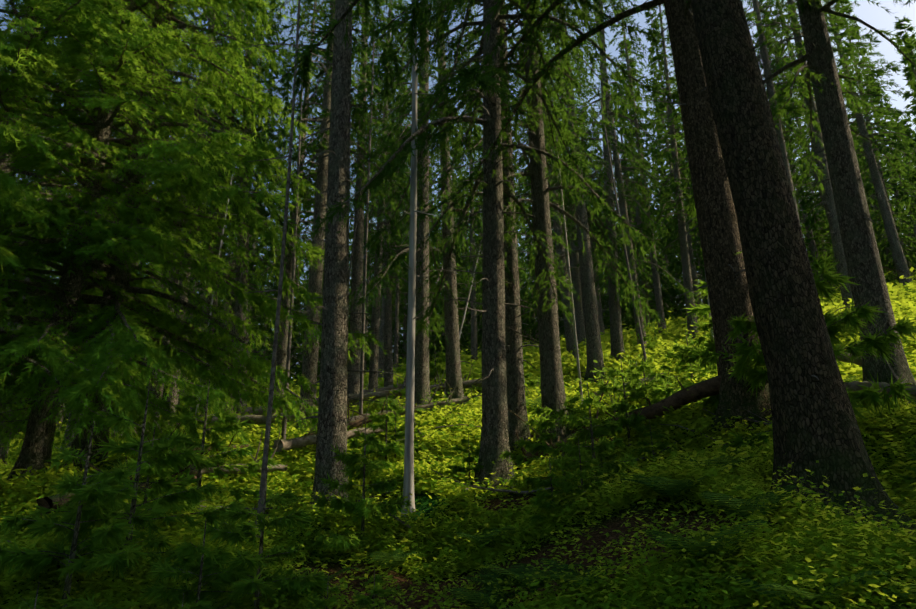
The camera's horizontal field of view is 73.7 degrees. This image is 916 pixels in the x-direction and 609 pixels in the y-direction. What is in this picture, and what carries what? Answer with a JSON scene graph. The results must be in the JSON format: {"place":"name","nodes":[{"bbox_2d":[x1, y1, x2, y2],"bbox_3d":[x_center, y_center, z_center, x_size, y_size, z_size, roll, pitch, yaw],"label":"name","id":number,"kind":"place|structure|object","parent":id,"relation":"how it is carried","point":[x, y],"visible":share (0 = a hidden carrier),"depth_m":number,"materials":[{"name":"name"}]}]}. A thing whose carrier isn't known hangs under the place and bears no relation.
{"place":"outdoors","nodes":[
{"label":"outdoors","id":0,"kind":"place"},
{"bbox_2d":[0,333,915,608],"bbox_3d":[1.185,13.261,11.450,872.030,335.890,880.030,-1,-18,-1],"label":"hillside ground","id":1,"kind":"structure","parent":0,"point":[612,523],"depth_m":5.17,"materials":[{"name":"soil"}]},
{"bbox_2d":[0,1,135,464],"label":"spruce","id":2,"kind":"object","parent":1,"relation":"on","point":[2,456],"depth_m":20.93,"materials":[{"name":"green plant"}]},
{"bbox_2d":[0,421,172,608],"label":"spruce sapling","id":3,"kind":"object","parent":1,"relation":"on","point":[104,541],"visible":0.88,"depth_m":4.31,"materials":[{"name":"green plant"}]},
{"bbox_2d":[20,0,206,450],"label":"spruce","id":4,"kind":"object","parent":1,"relation":"on","point":[67,426],"visible":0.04,"depth_m":18.51,"materials":[{"name":"green plant"}]},
{"bbox_2d":[0,389,250,608],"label":"spruce sapling","id":5,"kind":"object","parent":1,"relation":"on","point":[160,459],"visible":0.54,"depth_m":5.10,"materials":[{"name":"green plant"}]},
{"bbox_2d":[0,0,252,463],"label":"spruce","id":6,"kind":"object","parent":1,"relation":"on","point":[29,26],"visible":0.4,"depth_m":9.57,"materials":[{"name":"green plant"}]},
{"bbox_2d":[0,0,289,480],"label":"spruce","id":7,"kind":"object","parent":1,"relation":"on","point":[36,452],"visible":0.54,"depth_m":10.08,"materials":[{"name":"green plant"}]},
{"bbox_2d":[93,427,202,547],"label":"spruce sapling","id":8,"kind":"object","parent":1,"relation":"on","point":[145,469],"visible":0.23,"depth_m":5.82,"materials":[{"name":"green plant"}]},
{"bbox_2d":[115,3,270,422],"bbox_3d":[-8.032,-8.450,19.829,4.175,29.276,4.127,-2,-18,6],"label":"spruce","id":9,"kind":"object","parent":1,"relation":"on","point":[175,280],"visible":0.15,"depth_m":18.95,"materials":[{"name":"green plant"}]},
{"bbox_2d":[0,0,387,472],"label":"spruce","id":10,"kind":"object","parent":1,"relation":"on","point":[104,342],"visible":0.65,"depth_m":10.82,"materials":[{"name":"green plant"}]},
{"bbox_2d":[156,5,238,416],"bbox_3d":[-10.531,-7.295,24.549,4.201,28.763,4.250,-4,-19,3],"label":"spruce","id":11,"kind":"object","parent":1,"relation":"on","point":[174,393],"visible":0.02,"depth_m":21.98,"materials":[{"name":"green plant"}]},
{"bbox_2d":[145,519,261,608],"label":"spruce sapling","id":12,"kind":"object","parent":1,"relation":"on","point":[187,548],"visible":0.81,"depth_m":4.08,"materials":[{"name":"green plant"}]},
{"bbox_2d":[155,380,280,501],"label":"spruce sapling","id":13,"kind":"object","parent":1,"relation":"on","point":[219,427],"visible":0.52,"depth_m":8.19,"materials":[{"name":"green plant"}]},
{"bbox_2d":[164,17,297,413],"bbox_3d":[-9.040,-3.993,26.182,5.185,22.198,5.476,-1,-20,-1],"label":"spruce","id":14,"kind":"object","parent":1,"relation":"on","point":[254,306],"visible":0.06,"depth_m":25.14,"materials":[{"name":"green plant"}]},
{"bbox_2d":[157,0,309,417],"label":"spruce","id":15,"kind":"object","parent":1,"relation":"on","point":[209,296],"visible":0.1,"depth_m":20.19,"materials":[{"name":"green plant"}]},
{"bbox_2d":[136,467,331,608],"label":"spruce sapling","id":16,"kind":"object","parent":1,"relation":"on","point":[256,582],"visible":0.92,"depth_m":4.28,"materials":[{"name":"green plant"}]},
{"bbox_2d":[168,1,310,415],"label":"spruce","id":17,"kind":"object","parent":1,"relation":"on","point":[238,313],"visible":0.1,"depth_m":19.98,"materials":[{"name":"green plant"}]},
{"bbox_2d":[221,206,275,386],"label":"spruce","id":18,"kind":"object","parent":1,"relation":"on","point":[262,348],"visible":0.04,"depth_m":49.90,"materials":[{"name":"green plant"}]},
{"bbox_2d":[247,0,300,530],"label":"dead tree trunk","id":19,"kind":"object","parent":1,"relation":"on","point":[268,423],"visible":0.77,"depth_m":7.49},
{"bbox_2d":[217,0,350,423],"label":"spruce","id":20,"kind":"object","parent":1,"relation":"on","point":[281,355],"visible":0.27,"depth_m":24.20,"materials":[{"name":"green plant"}]},
{"bbox_2d":[281,70,313,439],"bbox_3d":[-3.764,-1.581,14.253,0.846,12.294,0.481,6,-26,-21],"label":"dead pole","id":21,"kind":"object","parent":1,"relation":"on","point":[284,425],"visible":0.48,"depth_m":13.61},
{"bbox_2d":[270,152,325,379],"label":"spruce","id":22,"kind":"object","parent":1,"relation":"on","point":[296,350],"visible":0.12,"depth_m":49.83,"materials":[{"name":"green plant"}]},
{"bbox_2d":[238,0,404,511],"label":"spruce","id":23,"kind":"object","parent":1,"relation":"on","point":[332,417],"visible":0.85,"depth_m":8.75,"materials":[{"name":"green plant"}]},
{"bbox_2d":[250,0,407,431],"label":"spruce","id":24,"kind":"object","parent":1,"relation":"on","point":[309,365],"visible":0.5,"depth_m":18.91,"materials":[{"name":"green plant"}]},
{"bbox_2d":[243,369,481,414],"bbox_3d":[-2.873,2.476,17.841,7.272,1.486,1.158,-1,-18,-1],"label":"fallen log","id":25,"kind":"object","parent":1,"relation":"on","point":[384,393],"visible":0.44,"depth_m":17.62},
{"bbox_2d":[309,419,416,566],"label":"spruce sapling","id":26,"kind":"object","parent":1,"relation":"on","point":[341,541],"visible":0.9,"depth_m":6.46,"materials":[{"name":"green plant"}]},
{"bbox_2d":[348,193,381,374],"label":"spruce","id":27,"kind":"object","parent":1,"relation":"on","point":[366,363],"visible":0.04,"depth_m":48.38,"materials":[{"name":"green plant"}]},
{"bbox_2d":[302,0,429,408],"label":"spruce","id":28,"kind":"object","parent":1,"relation":"on","point":[353,382],"visible":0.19,"depth_m":21.41,"materials":[{"name":"green plant"}]},
{"bbox_2d":[350,16,381,414],"bbox_3d":[-2.283,-1.891,14.843,0.542,12.282,1.087,15,-24,-41],"label":"dead pole","id":29,"kind":"object","parent":1,"relation":"on","point":[363,322],"visible":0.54,"depth_m":14.56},
{"bbox_2d":[350,567,402,608],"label":"spruce sapling","id":30,"kind":"object","parent":1,"relation":"on","point":[373,594],"visible":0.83,"depth_m":4.28,"materials":[{"name":"green plant"}]},
{"bbox_2d":[348,402,424,484],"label":"spruce sapling","id":31,"kind":"object","parent":1,"relation":"on","point":[397,448],"visible":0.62,"depth_m":9.63,"materials":[{"name":"green plant"}]},
{"bbox_2d":[349,0,430,402],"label":"spruce","id":32,"kind":"object","parent":1,"relation":"on","point":[374,356],"visible":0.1,"depth_m":27.02,"materials":[{"name":"green plant"}]},
{"bbox_2d":[349,35,433,386],"bbox_3d":[-3.512,-4.764,30.946,4.599,23.233,4.857,-15,-22,31],"label":"spruce","id":33,"kind":"object","parent":1,"relation":"on","point":[388,347],"visible":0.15,"depth_m":29.48,"materials":[{"name":"green plant"}]},
{"bbox_2d":[349,12,435,381],"bbox_3d":[-4.211,-7.729,40.915,6.629,30.978,6.552,-13,-24,33],"label":"spruce","id":34,"kind":"object","parent":1,"relation":"on","point":[381,353],"visible":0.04,"depth_m":38.46,"materials":[{"name":"green plant"}]},
{"bbox_2d":[368,549,422,570],"bbox_3d":[-0.621,2.414,5.770,0.506,0.195,0.591,9,-21,-28],"label":"fern","id":35,"kind":"object","parent":1,"relation":"on","point":[381,557],"visible":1,"depth_m":5.72,"materials":[{"name":"green plant"}]},
{"bbox_2d":[382,30,410,369],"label":"spruce","id":36,"kind":"object","parent":1,"relation":"on","point":[396,339],"visible":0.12,"depth_m":43.20,"materials":[{"name":"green plant"}]},
{"bbox_2d":[392,233,408,366],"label":"spruce","id":37,"kind":"object","parent":1,"relation":"on","point":[402,346],"visible":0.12,"depth_m":50.56,"materials":[{"name":"green plant"}]},
{"bbox_2d":[349,2,482,410],"bbox_3d":[-1.166,-8.706,18.527,4.350,27.075,5.158,-7,-19,20],"label":"spruce","id":38,"kind":"object","parent":1,"relation":"on","point":[421,382],"visible":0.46,"depth_m":16.05,"materials":[{"name":"green plant"}]},
{"bbox_2d":[400,23,436,515],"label":"dead tree trunk","id":39,"kind":"object","parent":1,"relation":"on","point":[408,485],"visible":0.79,"depth_m":8.20,"materials":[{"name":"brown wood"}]},
{"bbox_2d":[429,344,445,381],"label":"spruce sapling","id":40,"kind":"object","parent":1,"relation":"on","point":[432,375],"visible":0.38,"depth_m":20.98,"materials":[{"name":"green plant"}]},
{"bbox_2d":[371,1,530,404],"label":"spruce","id":41,"kind":"object","parent":1,"relation":"on","point":[453,364],"visible":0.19,"depth_m":16.74,"materials":[{"name":"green plant"}]},
{"bbox_2d":[429,113,481,357],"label":"spruce","id":42,"kind":"object","parent":1,"relation":"on","point":[464,339],"visible":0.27,"depth_m":51.33,"materials":[{"name":"green plant"}]},
{"bbox_2d":[0,267,915,608],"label":"undergrowth","id":43,"kind":"object","parent":1,"relation":"on","point":[796,551],"visible":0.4,"depth_m":5.58,"materials":[{"name":"green plant"}]},
{"bbox_2d":[36,423,209,514],"bbox_3d":[-4.034,2.007,7.493,1.331,1.046,2.059,-18,-24,41],"label":"fallen log","id":44,"kind":"object","parent":43,"relation":"on","point":[45,502],"visible":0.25,"depth_m":6.46,"materials":[{"name":"wood"}]},
{"bbox_2d":[178,431,286,475],"bbox_3d":[-3.275,2.166,8.922,1.582,0.675,0.792,6,-19,-20],"label":"fallen log","id":45,"kind":"object","parent":43,"relation":"on","point":[283,468],"visible":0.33,"depth_m":8.85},
{"bbox_2d":[207,394,305,426],"bbox_3d":[-4.828,2.493,14.701,2.499,0.851,0.460,-3,-18,4],"label":"fallen log","id":46,"kind":"object","parent":43,"relation":"on","point":[259,419],"visible":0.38,"depth_m":14.44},
{"bbox_2d":[272,395,383,451],"bbox_3d":[-2.171,2.149,11.057,0.892,1.091,2.176,-13,-22,33],"label":"fallen log","id":47,"kind":"object","parent":43,"relation":"on","point":[297,442],"visible":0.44,"depth_m":10.54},
{"bbox_2d":[347,367,469,423],"bbox_3d":[-1.134,2.102,13.721,2.856,1.416,0.903,0,-18,-5],"label":"fallen log","id":48,"kind":"object","parent":43,"relation":"on","point":[430,405],"visible":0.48,"depth_m":13.71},
{"bbox_2d":[452,526,516,547],"bbox_3d":[0.369,2.346,6.114,0.748,0.262,0.737,-13,-21,31],"label":"fern","id":49,"kind":"object","parent":43,"relation":"on","point":[487,538],"visible":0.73,"depth_m":5.97,"materials":[{"name":"green plant"}]},
{"bbox_2d":[564,351,642,412],"bbox_3d":[2.675,1.417,10.757,1.073,1.019,1.564,11,-22,-34],"label":"leafy bush","id":50,"kind":"object","parent":43,"relation":"on","point":[616,382],"visible":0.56,"depth_m":10.71,"materials":[{"name":"green plant"}]},
{"bbox_2d":[508,375,720,465],"bbox_3d":[2.292,1.402,8.342,3.828,1.361,0.881,-12,-21,30],"label":"fallen log","id":51,"kind":"object","parent":43,"relation":"on","point":[697,391],"visible":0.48,"depth_m":8.11,"materials":[{"name":"wood"}]},
{"bbox_2d":[620,475,713,500],"bbox_3d":[1.656,1.450,4.845,0.675,0.223,0.578,0,-18,-2],"label":"fern","id":52,"kind":"object","parent":43,"relation":"on","point":[670,488],"visible":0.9,"depth_m":4.79,"materials":[{"name":"green plant"}]},
{"bbox_2d":[639,520,769,568],"bbox_3d":[1.359,1.345,3.428,0.600,0.267,0.719,-3,-18,5],"label":"fern","id":53,"kind":"object","parent":43,"relation":"on","point":[700,546],"visible":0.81,"depth_m":3.35,"materials":[{"name":"green plant"}]},
{"bbox_2d":[722,571,893,608],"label":"fern","id":54,"kind":"object","parent":43,"relation":"on","point":[761,586],"visible":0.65,"depth_m":2.73,"materials":[{"name":"green plant"}]},
{"bbox_2d":[833,563,915,608],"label":"shrub","id":55,"kind":"object","parent":43,"relation":"on","point":[901,595],"visible":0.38,"depth_m":2.77,"materials":[{"name":"green plant"}]},
{"bbox_2d":[439,14,482,361],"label":"spruce","id":56,"kind":"object","parent":1,"relation":"on","point":[474,345],"visible":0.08,"depth_m":42.25,"materials":[{"name":"green plant"}]},
{"bbox_2d":[448,432,483,490],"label":"spruce sapling","id":57,"kind":"object","parent":1,"relation":"on","point":[460,468],"visible":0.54,"depth_m":8.65,"materials":[{"name":"green plant"}]},
{"bbox_2d":[465,169,482,356],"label":"spruce","id":58,"kind":"object","parent":1,"relation":"on","point":[479,340],"visible":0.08,"depth_m":48.71,"materials":[{"name":"green plant"}]},
{"bbox_2d":[350,0,630,452],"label":"spruce","id":59,"kind":"object","parent":1,"relation":"on","point":[516,402],"visible":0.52,"depth_m":12.32,"materials":[{"name":"green plant"}]},
{"bbox_2d":[447,585,533,608],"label":"fern","id":60,"kind":"object","parent":1,"relation":"on","point":[472,597],"visible":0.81,"depth_m":4.01,"materials":[{"name":"green plant"}]},
{"bbox_2d":[307,0,681,493],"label":"spruce","id":61,"kind":"object","parent":1,"relation":"on","point":[494,443],"visible":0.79,"depth_m":9.84,"materials":[{"name":"green plant"}]},
{"bbox_2d":[481,563,585,593],"bbox_3d":[0.507,1.793,4.010,0.618,0.220,0.627,-9,-20,22],"label":"fern","id":62,"kind":"object","parent":1,"relation":"on","point":[521,577],"visible":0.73,"depth_m":3.99,"materials":[{"name":"green plant"}]},
{"bbox_2d":[518,137,571,341],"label":"spruce","id":63,"kind":"object","parent":1,"relation":"on","point":[526,322],"visible":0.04,"depth_m":52.09,"materials":[{"name":"green plant"}]},
{"bbox_2d":[513,22,577,319],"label":"spruce","id":64,"kind":"object","parent":1,"relation":"on","point":[570,230],"visible":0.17,"depth_m":33.88,"materials":[{"name":"green plant"}]},
{"bbox_2d":[437,0,665,444],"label":"spruce","id":65,"kind":"object","parent":1,"relation":"on","point":[551,374],"visible":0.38,"depth_m":11.93,"materials":[{"name":"green plant"}]},
{"bbox_2d":[529,458,575,528],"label":"spruce sapling","id":66,"kind":"object","parent":1,"relation":"on","point":[546,483],"visible":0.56,"depth_m":5.94,"materials":[{"name":"green plant"}]},
{"bbox_2d":[509,1,602,360],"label":"spruce","id":67,"kind":"object","parent":1,"relation":"on","point":[569,338],"visible":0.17,"depth_m":29.21,"materials":[{"name":"green plant"}]},
{"bbox_2d":[498,384,626,488],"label":"spruce sapling","id":68,"kind":"object","parent":1,"relation":"on","point":[543,423],"visible":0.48,"depth_m":7.85,"materials":[{"name":"green plant"}]},
{"bbox_2d":[553,122,582,403],"bbox_3d":[2.473,-0.399,14.308,0.492,8.796,0.899,-7,-14,14],"label":"dead pole","id":69,"kind":"object","parent":1,"relation":"on","point":[575,337],"visible":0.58,"depth_m":14.21,"materials":[{"name":"grey wood"}]},
{"bbox_2d":[523,1,619,344],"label":"spruce","id":70,"kind":"object","parent":1,"relation":"on","point":[580,326],"visible":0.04,"depth_m":35.12,"materials":[{"name":"green plant"}]},
{"bbox_2d":[539,437,603,516],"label":"spruce sapling","id":71,"kind":"object","parent":1,"relation":"on","point":[581,474],"visible":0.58,"depth_m":5.87,"materials":[{"name":"green plant"}]},
{"bbox_2d":[513,1,651,386],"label":"spruce","id":72,"kind":"object","parent":1,"relation":"on","point":[591,321],"visible":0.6,"depth_m":21.22,"materials":[{"name":"green plant"}]},
{"bbox_2d":[253,0,915,536],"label":"spruce","id":73,"kind":"object","parent":1,"relation":"on","point":[813,414],"visible":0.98,"depth_m":5.25,"materials":[{"name":"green plant"}]},
{"bbox_2d":[532,383,638,503],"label":"spruce sapling","id":74,"kind":"object","parent":1,"relation":"on","point":[604,445],"visible":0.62,"depth_m":6.82,"materials":[{"name":"green plant"}]},
{"bbox_2d":[555,107,642,334],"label":"spruce","id":75,"kind":"object","parent":1,"relation":"on","point":[600,316],"visible":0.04,"depth_m":40.23,"materials":[{"name":"green plant"}]},
{"bbox_2d":[550,0,679,360],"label":"spruce","id":76,"kind":"object","parent":1,"relation":"on","point":[616,339],"visible":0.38,"depth_m":23.34,"materials":[{"name":"green plant"}]},
{"bbox_2d":[598,90,647,376],"bbox_3d":[4.975,-2.007,18.492,0.846,12.294,0.481,1,-27,-5],"label":"dead pole","id":77,"kind":"object","parent":1,"relation":"on","point":[638,325],"visible":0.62,"depth_m":18.24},
{"bbox_2d":[398,0,852,437],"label":"spruce","id":78,"kind":"object","parent":1,"relation":"on","point":[726,286],"visible":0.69,"depth_m":8.55,"materials":[{"name":"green plant"}]},
{"bbox_2d":[588,356,663,469],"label":"spruce sapling","id":79,"kind":"object","parent":1,"relation":"on","point":[623,407],"visible":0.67,"depth_m":8.25,"materials":[{"name":"green plant"}]},
{"bbox_2d":[573,3,701,347],"bbox_3d":[7.292,-9.553,29.118,4.711,28.337,4.154,5,-19,-17],"label":"spruce","id":80,"kind":"object","parent":1,"relation":"on","point":[617,165],"visible":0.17,"depth_m":27.25,"materials":[{"name":"green plant"}]},
{"bbox_2d":[616,351,665,408],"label":"spruce sapling","id":81,"kind":"object","parent":1,"relation":"on","point":[636,374],"visible":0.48,"depth_m":9.83,"materials":[{"name":"green plant"}]},
{"bbox_2d":[600,38,691,329],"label":"spruce","id":82,"kind":"object","parent":1,"relation":"on","point":[667,305],"visible":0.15,"depth_m":46.84,"materials":[{"name":"green plant"}]},
{"bbox_2d":[608,0,685,335],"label":"spruce","id":83,"kind":"object","parent":1,"relation":"on","point":[657,292],"visible":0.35,"depth_m":36.94,"materials":[{"name":"green plant"}]},
{"bbox_2d":[621,155,685,326],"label":"spruce","id":84,"kind":"object","parent":1,"relation":"on","point":[682,310],"visible":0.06,"depth_m":55.68,"materials":[{"name":"green plant"}]},
{"bbox_2d":[632,420,676,467],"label":"spruce sapling","id":85,"kind":"object","parent":1,"relation":"on","point":[656,436],"visible":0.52,"depth_m":7.47,"materials":[{"name":"green plant"}]},
{"bbox_2d":[633,4,705,338],"bbox_3d":[10.879,-7.950,30.896,4.617,23.856,4.876,11,-21,-26],"label":"spruce","id":86,"kind":"object","parent":1,"relation":"on","point":[677,181],"visible":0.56,"depth_m":30.52,"materials":[{"name":"green plant"}]},
{"bbox_2d":[644,1,704,316],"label":"spruce","id":87,"kind":"object","parent":1,"relation":"on","point":[667,229],"visible":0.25,"depth_m":46.03,"materials":[{"name":"green plant"}]},
{"bbox_2d":[649,63,702,318],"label":"spruce","id":88,"kind":"object","parent":1,"relation":"on","point":[672,256],"visible":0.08,"depth_m":53.60,"materials":[{"name":"green plant"}]},
{"bbox_2d":[651,97,707,318],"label":"spruce","id":89,"kind":"object","parent":1,"relation":"on","point":[701,266],"visible":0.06,"depth_m":56.53,"materials":[{"name":"green plant"}]},
{"bbox_2d":[647,330,716,381],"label":"spruce sapling","id":90,"kind":"object","parent":1,"relation":"on","point":[676,347],"visible":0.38,"depth_m":11.37,"materials":[{"name":"green plant"}]},
{"bbox_2d":[650,278,718,409],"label":"spruce sapling","id":91,"kind":"object","parent":1,"relation":"on","point":[690,356],"visible":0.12,"depth_m":9.07,"materials":[{"name":"green plant"}]},
{"bbox_2d":[701,485,796,520],"bbox_3d":[1.927,1.327,4.048,0.630,0.242,0.735,-10,-20,26],"label":"fern","id":92,"kind":"object","parent":1,"relation":"on","point":[733,502],"visible":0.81,"depth_m":3.96,"materials":[{"name":"green plant"}]},
{"bbox_2d":[742,0,819,270],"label":"spruce","id":93,"kind":"object","parent":1,"relation":"on","point":[765,64],"visible":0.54,"depth_m":24.33,"materials":[{"name":"green plant"}]},
{"bbox_2d":[672,0,915,404],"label":"spruce","id":94,"kind":"object","parent":1,"relation":"on","point":[862,258],"visible":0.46,"depth_m":9.61,"materials":[{"name":"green plant"}]},
{"bbox_2d":[775,88,836,297],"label":"spruce","id":95,"kind":"object","parent":1,"relation":"on","point":[812,241],"visible":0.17,"depth_m":49.61,"materials":[{"name":"green plant"}]},
{"bbox_2d":[702,247,915,457],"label":"spruce sapling","id":96,"kind":"object","parent":1,"relation":"on","point":[752,357],"visible":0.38,"depth_m":6.50,"materials":[{"name":"green plant"}]},
{"bbox_2d":[752,0,872,236],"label":"spruce","id":97,"kind":"object","parent":1,"relation":"on","point":[810,221],"visible":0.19,"depth_m":44.06,"materials":[{"name":"green plant"}]},
{"bbox_2d":[765,0,867,258],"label":"spruce","id":98,"kind":"object","parent":1,"relation":"on","point":[792,117],"visible":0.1,"depth_m":35.78,"materials":[{"name":"green plant"}]},
{"bbox_2d":[754,0,890,309],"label":"spruce","id":99,"kind":"object","parent":1,"relation":"on","point":[838,250],"visible":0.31,"depth_m":25.60,"materials":[{"name":"green plant"}]},
{"bbox_2d":[801,0,915,285],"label":"spruce","id":100,"kind":"object","parent":1,"relation":"on","point":[899,259],"visible":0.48,"depth_m":37.49,"materials":[{"name":"green plant"}]},
{"bbox_2d":[833,0,915,265],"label":"spruce","id":101,"kind":"object","parent":1,"relation":"on","point":[886,176],"visible":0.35,"depth_m":47.26,"materials":[{"name":"green plant"}]},
{"bbox_2d":[844,359,915,398],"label":"fallen log","id":102,"kind":"object","parent":1,"relation":"on","point":[852,385],"visible":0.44,"depth_m":6.90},
{"bbox_2d":[851,107,915,283],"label":"spruce","id":103,"kind":"object","parent":1,"relation":"on","point":[901,226],"visible":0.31,"depth_m":52.33,"materials":[{"name":"green plant"}]},
{"bbox_2d":[851,53,915,264],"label":"spruce","id":104,"kind":"object","parent":1,"relation":"on","point":[908,201],"visible":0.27,"depth_m":63.23,"materials":[{"name":"green plant"}]},
{"bbox_2d":[862,126,915,286],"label":"spruce","id":105,"kind":"object","parent":1,"relation":"on","point":[910,219],"visible":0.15,"depth_m":55.72,"materials":[{"name":"green plant"}]},
{"bbox_2d":[893,15,915,267],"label":"spruce","id":106,"kind":"object","parent":1,"relation":"on","point":[897,26],"visible":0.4,"depth_m":47.50,"materials":[{"name":"green plant"}]},
{"bbox_2d":[0,0,915,377],"label":"sky","id":107,"kind":"structure","parent":0,"point":[875,16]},
{"bbox_2d":[2,366,915,542],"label":"dead sticks on ground","id":108,"kind":"object","parent":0,"point":[501,490],"visible":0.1,"depth_m":7.57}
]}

